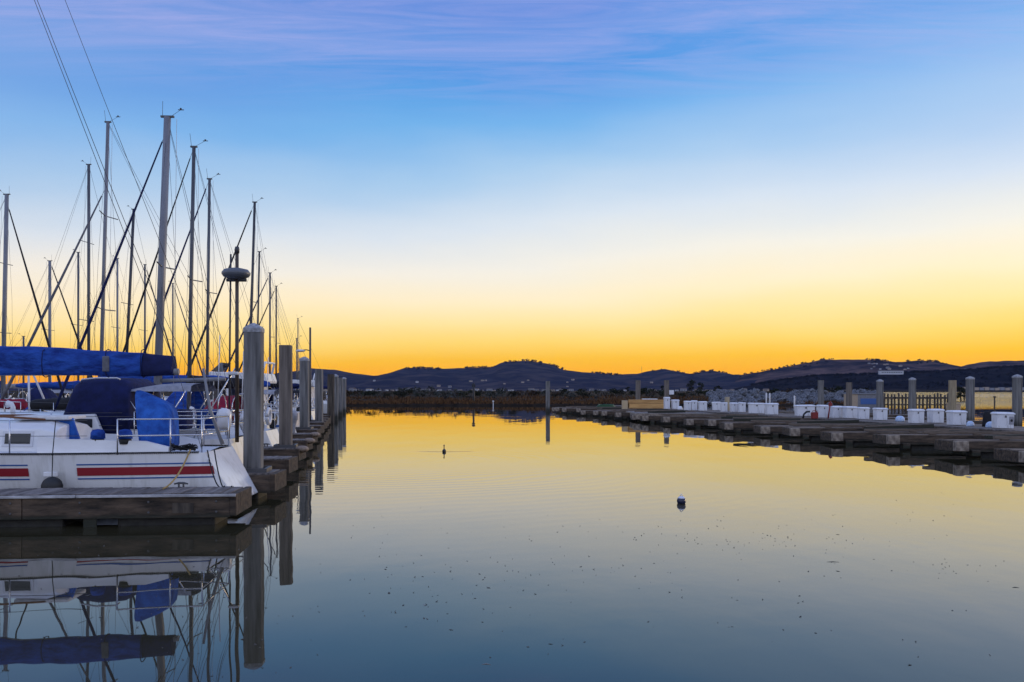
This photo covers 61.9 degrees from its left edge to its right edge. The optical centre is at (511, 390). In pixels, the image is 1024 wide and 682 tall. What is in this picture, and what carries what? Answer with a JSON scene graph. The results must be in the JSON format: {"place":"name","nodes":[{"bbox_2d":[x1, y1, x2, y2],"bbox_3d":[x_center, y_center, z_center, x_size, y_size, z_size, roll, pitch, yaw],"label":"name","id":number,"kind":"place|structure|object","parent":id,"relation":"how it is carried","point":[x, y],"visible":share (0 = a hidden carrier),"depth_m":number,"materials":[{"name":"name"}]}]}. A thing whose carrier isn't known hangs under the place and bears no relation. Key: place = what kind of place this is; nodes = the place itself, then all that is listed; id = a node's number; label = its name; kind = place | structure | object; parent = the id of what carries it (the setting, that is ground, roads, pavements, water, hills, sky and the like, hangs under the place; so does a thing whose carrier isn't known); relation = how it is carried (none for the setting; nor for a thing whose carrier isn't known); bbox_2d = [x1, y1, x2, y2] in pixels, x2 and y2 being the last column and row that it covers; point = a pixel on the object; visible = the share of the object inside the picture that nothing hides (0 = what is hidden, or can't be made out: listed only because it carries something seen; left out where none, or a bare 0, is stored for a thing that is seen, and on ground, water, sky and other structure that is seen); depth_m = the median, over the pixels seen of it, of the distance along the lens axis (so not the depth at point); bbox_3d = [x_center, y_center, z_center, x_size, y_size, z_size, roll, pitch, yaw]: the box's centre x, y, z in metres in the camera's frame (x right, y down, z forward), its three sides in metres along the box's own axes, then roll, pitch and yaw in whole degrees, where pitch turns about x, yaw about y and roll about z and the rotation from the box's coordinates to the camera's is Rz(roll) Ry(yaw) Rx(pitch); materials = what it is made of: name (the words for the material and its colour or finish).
{"place":"outdoors","nodes":[
{"label":"outdoors","id":0,"kind":"place"},
{"bbox_2d":[0,361,756,390],"bbox_3d":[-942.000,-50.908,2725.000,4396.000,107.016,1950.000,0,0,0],"label":"hills","id":1,"kind":"structure","parent":0,"point":[511,375],"depth_m":2355.41,"materials":[{"name":"plant"}]},
{"bbox_2d":[404,359,729,375],"bbox_3d":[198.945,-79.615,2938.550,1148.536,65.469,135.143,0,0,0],"label":"ridge wood","id":2,"kind":"object","parent":1,"relation":"on","point":[513,361],"visible":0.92,"depth_m":2998.22,"materials":[{"name":"plant"}]},
{"bbox_2d":[5,391,843,405],"bbox_3d":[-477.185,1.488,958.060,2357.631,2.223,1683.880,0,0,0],"label":"marsh bank","id":3,"kind":"structure","parent":0,"point":[168,393],"depth_m":139.63,"materials":[{"name":"soil"}]},
{"bbox_2d":[412,386,434,396],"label":"shrub","id":4,"kind":"object","parent":3,"relation":"on","point":[414,390],"visible":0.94,"depth_m":160.97,"materials":[{"name":"grey plant"}]},
{"bbox_2d":[433,388,459,398],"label":"shrub","id":5,"kind":"object","parent":3,"relation":"on","point":[436,393],"visible":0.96,"depth_m":142.93,"materials":[{"name":"green plant"}]},
{"bbox_2d":[323,394,843,403],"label":"reeds","id":6,"kind":"object","parent":3,"relation":"on","point":[451,400],"visible":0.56,"depth_m":123.02,"materials":[{"name":"brown plant"}]},
{"bbox_2d":[0,392,1023,681],"bbox_3d":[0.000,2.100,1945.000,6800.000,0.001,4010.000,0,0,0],"label":"water","id":7,"kind":"structure","parent":0,"point":[550,500],"depth_m":10.12,"materials":[{"name":"blue liquid"}]},
{"bbox_2d":[0,190,64,411],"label":"sailboat","id":8,"kind":"object","parent":7,"relation":"on","point":[5,274],"visible":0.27,"depth_m":40.14,"materials":[{"name":"white metal"}]},
{"bbox_2d":[0,257,92,398],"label":"sailboat","id":9,"kind":"object","parent":7,"relation":"on","point":[49,309],"visible":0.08,"depth_m":55.66,"materials":[{"name":"grey metal"}]},
{"bbox_2d":[6,249,107,398],"bbox_3d":[-31.770,-3.861,60.783,8.796,12.761,2.438,0,0,3],"label":"sailboat","id":10,"kind":"object","parent":7,"relation":"on","point":[77,271],"visible":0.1,"depth_m":60.68,"materials":[{"name":"grey metal"}]},
{"bbox_2d":[5,160,135,402],"bbox_3d":[-23.063,-4.868,44.780,8.545,14.775,2.404,0,0,3],"label":"sailboat","id":11,"kind":"object","parent":7,"relation":"on","point":[47,392],"visible":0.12,"depth_m":44.69,"materials":[{"name":"white metal"}]},
{"bbox_2d":[58,258,143,396],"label":"sailboat","id":12,"kind":"object","parent":7,"relation":"on","point":[117,336],"visible":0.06,"depth_m":65.67,"materials":[{"name":"grey metal"}]},
{"bbox_2d":[51,205,166,396],"bbox_3d":[-23.703,-4.278,50.288,8.545,13.596,2.407,0,0,3],"label":"sailboat","id":13,"kind":"object","parent":7,"relation":"on","point":[129,291],"visible":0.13,"depth_m":50.15,"materials":[{"name":"grey metal"}]},
{"bbox_2d":[0,0,250,463],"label":"sailboat","id":14,"kind":"object","parent":7,"relation":"on","point":[104,396],"visible":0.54,"depth_m":17.85,"materials":[{"name":"white plastic"}]},
{"bbox_2d":[0,482,251,526],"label":"finger dock","id":15,"kind":"object","parent":7,"relation":"on","point":[51,507],"visible":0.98,"depth_m":13.17,"materials":[{"name":"brown wood"}]},
{"bbox_2d":[0,0,257,494],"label":"sailboat","id":16,"kind":"object","parent":7,"relation":"on","point":[52,451],"visible":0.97,"depth_m":14.80,"materials":[{"name":"white plastic"}]},
{"bbox_2d":[162,449,190,488],"bbox_3d":[-5.585,1.302,14.239,0.024,0.584,0.984,0,0,4],"label":"mooring line","id":17,"kind":"object","parent":16,"relation":"hanging from","point":[173,480],"visible":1,"depth_m":14.30,"materials":[{"name":"brown fabric"}]},
{"bbox_2d":[0,110,277,428],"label":"sailboat","id":18,"kind":"object","parent":7,"relation":"on","point":[197,401],"visible":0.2,"depth_m":29.53,"materials":[{"name":"white metal"}]},
{"bbox_2d":[112,264,171,353],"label":"sailboat","id":19,"kind":"object","parent":7,"relation":"on","point":[145,304],"visible":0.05,"depth_m":70.70,"materials":[{"name":"grey metal"}]},
{"bbox_2d":[44,102,243,434],"bbox_3d":[-9.352,-2.500,22.181,5.492,10.040,2.372,0,0,-3],"label":"sailboat","id":20,"kind":"object","parent":7,"relation":"on","point":[161,279],"visible":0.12,"depth_m":22.09,"materials":[{"name":"white metal"}]},
{"bbox_2d":[143,281,202,398],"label":"sailboat","id":21,"kind":"object","parent":7,"relation":"on","point":[173,289],"visible":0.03,"depth_m":75.66,"materials":[{"name":"grey metal"}]},
{"bbox_2d":[122,137,278,445],"bbox_3d":[-9.825,-2.650,25.956,5.542,10.341,2.341,0,0,-3],"label":"sailboat","id":22,"kind":"object","parent":7,"relation":"on","point":[271,437],"visible":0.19,"depth_m":25.90,"materials":[{"name":"white metal"}]},
{"bbox_2d":[143,169,297,432],"bbox_3d":[-11.880,-3.100,33.541,7.032,11.241,2.518,0,0,-3],"label":"sailboat","id":23,"kind":"object","parent":7,"relation":"on","point":[295,413],"visible":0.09,"depth_m":33.47,"materials":[{"name":"grey metal"}]},
{"bbox_2d":[162,361,299,426],"bbox_3d":[-13.395,0.578,37.195,8.200,3.644,2.698,0,0,-3],"label":"motor cruiser","id":24,"kind":"object","parent":7,"relation":"on","point":[225,365],"visible":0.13,"depth_m":36.44,"materials":[{"name":"white plastic"}]},
{"bbox_2d":[186,195,298,410],"bbox_3d":[-13.223,-3.500,41.249,6.346,12.041,2.498,0,0,-3],"label":"sailboat","id":25,"kind":"object","parent":7,"relation":"on","point":[271,398],"visible":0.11,"depth_m":41.22,"materials":[{"name":"grey metal"}]},
{"bbox_2d":[243,323,271,472],"bbox_3d":[-5.115,0.980,16.892,0.612,4.640,0.612,0,0,-6],"label":"mooring pile","id":26,"kind":"object","parent":7,"relation":"in","point":[253,411],"visible":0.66,"depth_m":16.72,"materials":[{"name":"concrete"},{"name":"white plastic"}]},
{"bbox_2d":[211,246,314,419],"bbox_3d":[-14.374,-2.850,48.045,6.845,10.741,2.435,0,0,-3],"label":"sailboat","id":27,"kind":"object","parent":7,"relation":"on","point":[295,385],"visible":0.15,"depth_m":48.00,"materials":[{"name":"grey metal"}]},
{"bbox_2d":[248,469,285,498],"bbox_3d":[-9.178,1.954,16.720,9.188,0.893,1.050,0,0,-3],"label":"finger dock","id":28,"kind":"object","parent":7,"relation":"on","point":[273,480],"visible":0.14,"depth_m":16.43,"materials":[{"name":"brown wood"}]},
{"bbox_2d":[224,269,314,410],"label":"sailboat","id":29,"kind":"object","parent":7,"relation":"on","point":[270,294],"visible":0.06,"depth_m":52.31,"materials":[{"name":"grey metal"}]},
{"bbox_2d":[239,280,314,408],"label":"sailboat","id":30,"kind":"object","parent":7,"relation":"on","point":[275,360],"visible":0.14,"depth_m":57.30,"materials":[{"name":"grey metal"}]},
{"bbox_2d":[264,456,297,473],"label":"finger dock","id":31,"kind":"object","parent":7,"relation":"on","point":[289,464],"visible":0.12,"depth_m":20.03,"materials":[{"name":"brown wood"}]},
{"bbox_2d":[273,345,297,447],"bbox_3d":[-6.387,1.011,24.096,0.612,4.577,0.612,0,0,-9],"label":"mooring pile","id":32,"kind":"object","parent":7,"relation":"in","point":[285,402],"visible":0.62,"depth_m":23.92,"materials":[{"name":"grey concrete"}]},
{"bbox_2d":[264,443,308,460],"bbox_3d":[-10.390,1.954,23.876,9.408,0.893,1.050,0,0,-3],"label":"finger dock","id":33,"kind":"object","parent":7,"relation":"on","point":[300,452],"visible":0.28,"depth_m":23.57,"materials":[{"name":"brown wood"}]},
{"bbox_2d":[273,373,326,412],"bbox_3d":[-16.995,0.578,62.400,8.000,3.644,2.698,0,0,-3],"label":"motor cruiser","id":34,"kind":"object","parent":7,"relation":"on","point":[313,397],"visible":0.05,"depth_m":61.58,"materials":[{"name":"white plastic"}]},
{"bbox_2d":[293,438,314,449],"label":"finger dock","id":35,"kind":"object","parent":7,"relation":"on","point":[308,442],"visible":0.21,"depth_m":27.60,"materials":[{"name":"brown wood"}]},
{"bbox_2d":[295,356,313,428],"bbox_3d":[-8.633,0.941,35.507,0.630,4.718,0.631,0,0,-3],"label":"mooring pile","id":36,"kind":"object","parent":7,"relation":"in","point":[304,411],"visible":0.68,"depth_m":35.33,"materials":[{"name":"concrete"}]},
{"bbox_2d":[293,432,319,442],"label":"finger dock","id":37,"kind":"object","parent":7,"relation":"on","point":[315,435],"visible":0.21,"depth_m":31.45,"materials":[{"name":"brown wood"}]},
{"bbox_2d":[289,316,326,402],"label":"sailboat","id":38,"kind":"object","parent":7,"relation":"on","point":[325,388],"visible":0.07,"depth_m":77.28,"materials":[{"name":"grey metal"}]},
{"bbox_2d":[296,429,320,436],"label":"finger dock","id":39,"kind":"object","parent":7,"relation":"on","point":[307,430],"visible":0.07,"depth_m":34.97,"materials":[{"name":"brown wood"}]},
{"bbox_2d":[310,422,326,428],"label":"finger dock","id":40,"kind":"object","parent":7,"relation":"on","point":[320,423],"visible":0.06,"depth_m":43.14,"materials":[{"name":"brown wood"}]},
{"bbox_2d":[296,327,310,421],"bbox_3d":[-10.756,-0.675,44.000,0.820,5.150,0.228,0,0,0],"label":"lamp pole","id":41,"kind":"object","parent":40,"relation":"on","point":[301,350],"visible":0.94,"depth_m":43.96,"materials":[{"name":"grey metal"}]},
{"bbox_2d":[315,369,322,421],"bbox_3d":[-10.172,1.087,45.001,0.380,4.425,0.380,0,0,-4],"label":"mooring pile","id":42,"kind":"object","parent":7,"relation":"in","point":[318,395],"visible":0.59,"depth_m":44.81,"materials":[{"name":"concrete"}]},
{"bbox_2d":[327,374,334,422],"bbox_3d":[-11.680,1.127,54.998,0.432,4.345,0.432,0,0,-9],"label":"mooring pile","id":43,"kind":"object","parent":7,"relation":"in","point":[330,392],"visible":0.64,"depth_m":54.78,"materials":[{"name":"grey wood"}]},
{"bbox_2d":[334,374,337,419],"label":"mooring pile","id":44,"kind":"object","parent":7,"relation":"in","point":[336,399],"visible":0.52,"depth_m":59.82,"materials":[{"name":"concrete"}]},
{"bbox_2d":[338,378,342,415],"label":"mooring pile","id":45,"kind":"object","parent":7,"relation":"in","point":[340,388],"visible":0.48,"depth_m":69.82,"materials":[{"name":"concrete"}]},
{"bbox_2d":[342,377,345,412],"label":"mooring pile","id":46,"kind":"object","parent":7,"relation":"in","point":[344,397],"visible":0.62,"depth_m":79.82,"materials":[{"name":"concrete"}]},
{"bbox_2d":[19,514,1003,676],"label":"leaf litter","id":47,"kind":"object","parent":7,"relation":"on","point":[487,587],"visible":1,"depth_m":8.80,"materials":[{"name":"brown"}]},
{"bbox_2d":[546,381,549,411],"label":"mooring pile","id":48,"kind":"object","parent":7,"relation":"in","point":[547,396],"visible":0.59,"depth_m":83.80,"materials":[{"name":"concrete"}]},
{"bbox_2d":[562,407,628,413],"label":"finger dock","id":49,"kind":"object","parent":7,"relation":"on","point":[570,410],"visible":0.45,"depth_m":76.55,"materials":[{"name":"grey wood"}]},
{"bbox_2d":[576,407,621,412],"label":"finger dock","id":50,"kind":"object","parent":7,"relation":"on","point":[578,410],"visible":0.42,"depth_m":73.42,"materials":[{"name":"grey wood"}]},
{"bbox_2d":[635,380,639,399],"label":"mooring pile","id":51,"kind":"object","parent":7,"relation":"in","point":[637,394],"visible":0.41,"depth_m":83.81,"materials":[{"name":"grey concrete"}]},
{"bbox_2d":[640,414,684,422],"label":"finger dock","id":52,"kind":"object","parent":7,"relation":"on","point":[654,419],"visible":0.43,"depth_m":55.00,"materials":[{"name":"grey wood"}]},
{"bbox_2d":[626,411,712,420],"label":"platform","id":53,"kind":"structure","parent":7,"relation":"on","point":[637,415],"depth_m":57.40,"materials":[{"name":"grey wood"}]},
{"bbox_2d":[593,409,635,416],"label":"finger dock","id":54,"kind":"object","parent":53,"relation":"on","point":[596,412],"visible":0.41,"depth_m":67.46,"materials":[{"name":"grey wood"}]},
{"bbox_2d":[601,409,672,417],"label":"finger dock","id":55,"kind":"object","parent":53,"relation":"on","point":[610,414],"visible":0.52,"depth_m":64.33,"materials":[{"name":"grey wood"}]},
{"bbox_2d":[614,411,695,419],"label":"finger dock","id":56,"kind":"object","parent":53,"relation":"on","point":[625,415],"visible":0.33,"depth_m":61.10,"materials":[{"name":"grey wood"}]},
{"bbox_2d":[648,410,685,412],"bbox_3d":[10.607,1.464,58.594,2.558,0.152,0.180,-2,0,6],"label":"loose timber","id":57,"kind":"object","parent":53,"relation":"on","point":[678,411],"visible":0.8,"depth_m":58.49,"materials":[{"name":"wood"}]},
{"bbox_2d":[683,417,720,427],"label":"finger dock","id":58,"kind":"object","parent":7,"relation":"on","point":[698,423],"visible":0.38,"depth_m":48.45,"materials":[{"name":"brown wood"}]},
{"bbox_2d":[661,414,757,424],"bbox_3d":[12.215,1.919,52.243,6.048,0.930,1.610,0,-1,1],"label":"finger dock","id":59,"kind":"object","parent":7,"relation":"on","point":[676,420],"visible":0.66,"depth_m":51.77,"materials":[{"name":"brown wood"}]},
{"bbox_2d":[704,417,811,428],"bbox_3d":[13.530,1.902,46.054,6.048,0.930,1.610,0,1,2],"label":"finger dock","id":60,"kind":"object","parent":7,"relation":"on","point":[711,422],"visible":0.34,"depth_m":45.61,"materials":[{"name":"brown wood"}]},
{"bbox_2d":[719,420,822,432],"bbox_3d":[13.623,1.938,43.015,6.048,0.930,1.610,0,1,1],"label":"finger dock","id":61,"kind":"object","parent":7,"relation":"on","point":[738,427],"visible":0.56,"depth_m":42.53,"materials":[{"name":"grey wood"}]},
{"bbox_2d":[733,418,799,420],"bbox_3d":[12.924,1.475,43.271,3.517,0.131,0.180,0,0,-8],"label":"loose timber","id":62,"kind":"object","parent":61,"relation":"on","point":[742,419],"visible":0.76,"depth_m":43.14,"materials":[{"name":"wood"}]},
{"bbox_2d":[753,423,875,436],"bbox_3d":[14.414,1.971,39.603,6.048,0.930,1.610,0,1,1],"label":"finger dock","id":63,"kind":"object","parent":7,"relation":"on","point":[775,430],"visible":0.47,"depth_m":39.18,"materials":[{"name":"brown wood"}]},
{"bbox_2d":[797,420,858,422],"bbox_3d":[14.788,1.471,39.932,2.929,0.138,0.180,-1,0,-5],"label":"loose timber","id":64,"kind":"object","parent":63,"relation":"on","point":[840,421],"visible":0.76,"depth_m":39.87,"materials":[{"name":"wood"}]},
{"bbox_2d":[615,405,1023,430],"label":"walkway","id":65,"kind":"structure","parent":7,"relation":"on","point":[944,425],"depth_m":40.81,"materials":[{"name":"grey wood"}]},
{"bbox_2d":[622,400,663,408],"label":"lumber stack","id":66,"kind":"object","parent":65,"relation":"on","point":[632,404],"visible":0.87,"depth_m":69.57,"materials":[{"name":"brown wood"}]},
{"bbox_2d":[698,401,707,410],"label":"dock box","id":67,"kind":"object","parent":65,"relation":"on","point":[702,405],"visible":1,"depth_m":61.69,"materials":[{"name":"white plastic"}]},
{"bbox_2d":[747,403,764,413],"bbox_3d":[15.592,1.122,54.447,1.044,0.678,0.489,0,0,6],"label":"dock box","id":68,"kind":"object","parent":65,"relation":"on","point":[756,407],"visible":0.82,"depth_m":54.24,"materials":[{"name":"white plastic"}]},
{"bbox_2d":[764,403,778,414],"bbox_3d":[15.815,1.111,52.019,0.742,0.699,0.570,-1,0,-2],"label":"dock box","id":69,"kind":"object","parent":65,"relation":"on","point":[771,408],"visible":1,"depth_m":51.77,"materials":[{"name":"white plastic"}]},
{"bbox_2d":[794,405,815,415],"bbox_3d":[16.898,1.144,49.291,1.108,0.637,0.607,-1,1,1],"label":"dock box","id":70,"kind":"object","parent":65,"relation":"on","point":[799,410],"visible":0.92,"depth_m":49.03,"materials":[{"name":"white plastic"}]},
{"bbox_2d":[816,405,828,417],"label":"dock box","id":71,"kind":"object","parent":65,"relation":"on","point":[822,410],"visible":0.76,"depth_m":45.84,"materials":[{"name":"white plastic"}]},
{"bbox_2d":[829,406,842,417],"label":"dock box","id":72,"kind":"object","parent":65,"relation":"on","point":[835,411],"visible":0.92,"depth_m":45.42,"materials":[{"name":"white plastic"}]},
{"bbox_2d":[842,406,856,417],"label":"dock box","id":73,"kind":"object","parent":65,"relation":"on","point":[849,411],"visible":0.86,"depth_m":44.88,"materials":[{"name":"white plastic"}]},
{"bbox_2d":[856,407,869,418],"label":"dock box","id":74,"kind":"object","parent":65,"relation":"on","point":[862,412],"visible":1,"depth_m":43.55,"materials":[{"name":"white plastic"}]},
{"bbox_2d":[872,408,887,419],"bbox_3d":[18.213,1.159,42.206,0.574,0.608,0.579,1,-1,3],"label":"dock box","id":75,"kind":"object","parent":65,"relation":"on","point":[880,413],"visible":1,"depth_m":41.96,"materials":[{"name":"white plastic"}]},
{"bbox_2d":[907,409,924,422],"bbox_3d":[18.168,1.148,38.376,0.597,0.629,0.496,0,1,0],"label":"dock box","id":76,"kind":"object","parent":65,"relation":"on","point":[915,415],"visible":1,"depth_m":38.16,"materials":[{"name":"white plastic"}]},
{"bbox_2d":[926,409,944,422],"bbox_3d":[19.248,1.148,38.791,0.591,0.628,0.533,0,1,-6],"label":"dock box","id":77,"kind":"object","parent":65,"relation":"on","point":[935,415],"visible":1,"depth_m":38.57,"materials":[{"name":"white plastic"}]},
{"bbox_2d":[945,410,967,424],"bbox_3d":[18.946,1.156,36.382,0.634,0.614,0.606,0,1,-3],"label":"dock box","id":78,"kind":"object","parent":65,"relation":"on","point":[956,417],"visible":1,"depth_m":36.12,"materials":[{"name":"white plastic"}]},
{"bbox_2d":[982,411,990,426],"bbox_3d":[19.460,1.152,34.938,0.423,0.652,0.313,0,0,0],"label":"covered heap","id":79,"kind":"object","parent":65,"relation":"on","point":[986,417],"visible":0.77,"depth_m":34.84,"materials":[{"name":"black fabric"}]},
{"bbox_2d":[990,412,1015,428],"bbox_3d":[19.043,1.150,33.117,0.715,0.625,0.490,1,1,3],"label":"dock box","id":80,"kind":"object","parent":65,"relation":"on","point":[1002,419],"visible":1,"depth_m":32.91,"materials":[{"name":"white plastic"}]},
{"bbox_2d":[818,380,823,404],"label":"mooring pile","id":81,"kind":"object","parent":7,"relation":"in","point":[820,392],"visible":0.59,"depth_m":66.83,"materials":[{"name":"concrete"}]},
{"bbox_2d":[846,382,851,405],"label":"mooring pile","id":82,"kind":"object","parent":7,"relation":"in","point":[848,393],"visible":0.59,"depth_m":63.84,"materials":[{"name":"grey concrete"}]},
{"bbox_2d":[782,424,932,439],"bbox_3d":[14.829,1.907,36.643,6.048,0.930,1.610,0,1,3],"label":"finger dock","id":83,"kind":"object","parent":7,"relation":"on","point":[811,433],"visible":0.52,"depth_m":36.20,"materials":[{"name":"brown wood"}]},
{"bbox_2d":[843,393,875,408],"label":"sign","id":84,"kind":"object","parent":7,"relation":"on","point":[864,400],"depth_m":96.00,"materials":[{"name":"beige"}]},
{"bbox_2d":[876,379,883,407],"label":"mooring pile","id":85,"kind":"object","parent":7,"relation":"in","point":[879,393],"visible":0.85,"depth_m":59.82,"materials":[{"name":"concrete"}]},
{"bbox_2d":[820,429,978,444],"bbox_3d":[15.411,1.958,33.595,6.048,0.930,1.610,0,-1,1],"label":"finger dock","id":86,"kind":"object","parent":7,"relation":"on","point":[865,436],"visible":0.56,"depth_m":33.16,"materials":[{"name":"grey wood"}]},
{"bbox_2d":[864,424,933,428],"bbox_3d":[15.393,1.461,33.928,2.959,0.158,0.180,-2,0,-10],"label":"loose timber","id":87,"kind":"object","parent":86,"relation":"on","point":[918,426],"visible":0.81,"depth_m":33.86,"materials":[{"name":"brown wood"}]},
{"bbox_2d":[908,377,915,408],"bbox_3d":[26.267,1.216,56.002,0.360,4.168,0.360,0,0,-2],"label":"mooring pile","id":88,"kind":"object","parent":7,"relation":"in","point":[912,392],"visible":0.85,"depth_m":55.84,"materials":[{"name":"concrete"}]},
{"bbox_2d":[883,393,947,409],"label":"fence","id":89,"kind":"object","parent":7,"relation":"in","point":[919,398],"visible":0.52,"depth_m":91.91,"materials":[{"name":"brown wood"}]},
{"bbox_2d":[873,431,1023,449],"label":"finger dock","id":90,"kind":"object","parent":7,"relation":"on","point":[924,440],"visible":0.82,"depth_m":30.00,"materials":[{"name":"grey wood"}]},
{"bbox_2d":[948,380,956,409],"bbox_3d":[26.834,1.338,51.997,0.346,3.924,0.346,0,0,0],"label":"mooring pile","id":91,"kind":"object","parent":7,"relation":"in","point":[952,394],"visible":0.59,"depth_m":51.82,"materials":[{"name":"beige concrete"}]},
{"bbox_2d":[965,376,974,419],"bbox_3d":[26.850,1.230,50.004,0.378,4.140,0.378,0,0,-5],"label":"mooring pile","id":92,"kind":"object","parent":7,"relation":"in","point":[970,396],"visible":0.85,"depth_m":49.84,"materials":[{"name":"concrete"}]},
{"bbox_2d":[935,436,1023,456],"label":"finger dock","id":93,"kind":"object","parent":7,"relation":"on","point":[979,447],"visible":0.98,"depth_m":26.64,"materials":[{"name":"grey wood"}]},
{"bbox_2d":[994,448,1023,462],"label":"finger dock","id":94,"kind":"object","parent":7,"relation":"on","point":[1010,454],"visible":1,"depth_m":24.04,"materials":[{"name":"grey wood"}]},
{"bbox_2d":[1012,374,1022,425],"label":"mooring pile","id":95,"kind":"object","parent":7,"relation":"in","point":[1017,394],"visible":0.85,"depth_m":44.83,"materials":[{"name":"concrete"}]},
{"bbox_2d":[0,0,1023,383],"label":"sky","id":96,"kind":"structure","parent":0,"point":[740,187],"materials":[{"name":"blue"}]},
{"bbox_2d":[734,365,1023,390],"bbox_3d":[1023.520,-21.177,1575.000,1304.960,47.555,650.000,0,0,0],"label":"wooded hill","id":97,"kind":"structure","parent":0,"point":[920,378],"depth_m":1509.06,"materials":[{"name":"plant"}]},
{"bbox_2d":[878,371,903,374],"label":"long building","id":98,"kind":"structure","parent":97,"relation":"on","point":[890,372],"depth_m":1596.00,"materials":[{"name":"grey"}]},
{"bbox_2d":[735,359,1023,384],"bbox_3d":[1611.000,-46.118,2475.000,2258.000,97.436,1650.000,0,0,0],"label":"hills","id":99,"kind":"structure","parent":0,"point":[843,366],"depth_m":2449.82,"materials":[{"name":"plant"}]},
{"bbox_2d":[731,358,946,376],"bbox_3d":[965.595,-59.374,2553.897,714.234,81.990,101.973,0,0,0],"label":"ridge wood","id":100,"kind":"object","parent":99,"relation":"on","point":[883,360],"visible":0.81,"depth_m":2598.29,"materials":[{"name":"plant"}]},
{"bbox_2d":[870,389,1023,391],"bbox_3d":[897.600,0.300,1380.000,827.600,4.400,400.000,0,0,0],"label":"shore","id":101,"kind":"structure","parent":0,"point":[946,390],"depth_m":1187.67,"materials":[{"name":"soil"}]},
{"bbox_2d":[964,387,1023,389],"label":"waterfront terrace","id":102,"kind":"structure","parent":101,"relation":"on","point":[998,388],"depth_m":1195.00,"materials":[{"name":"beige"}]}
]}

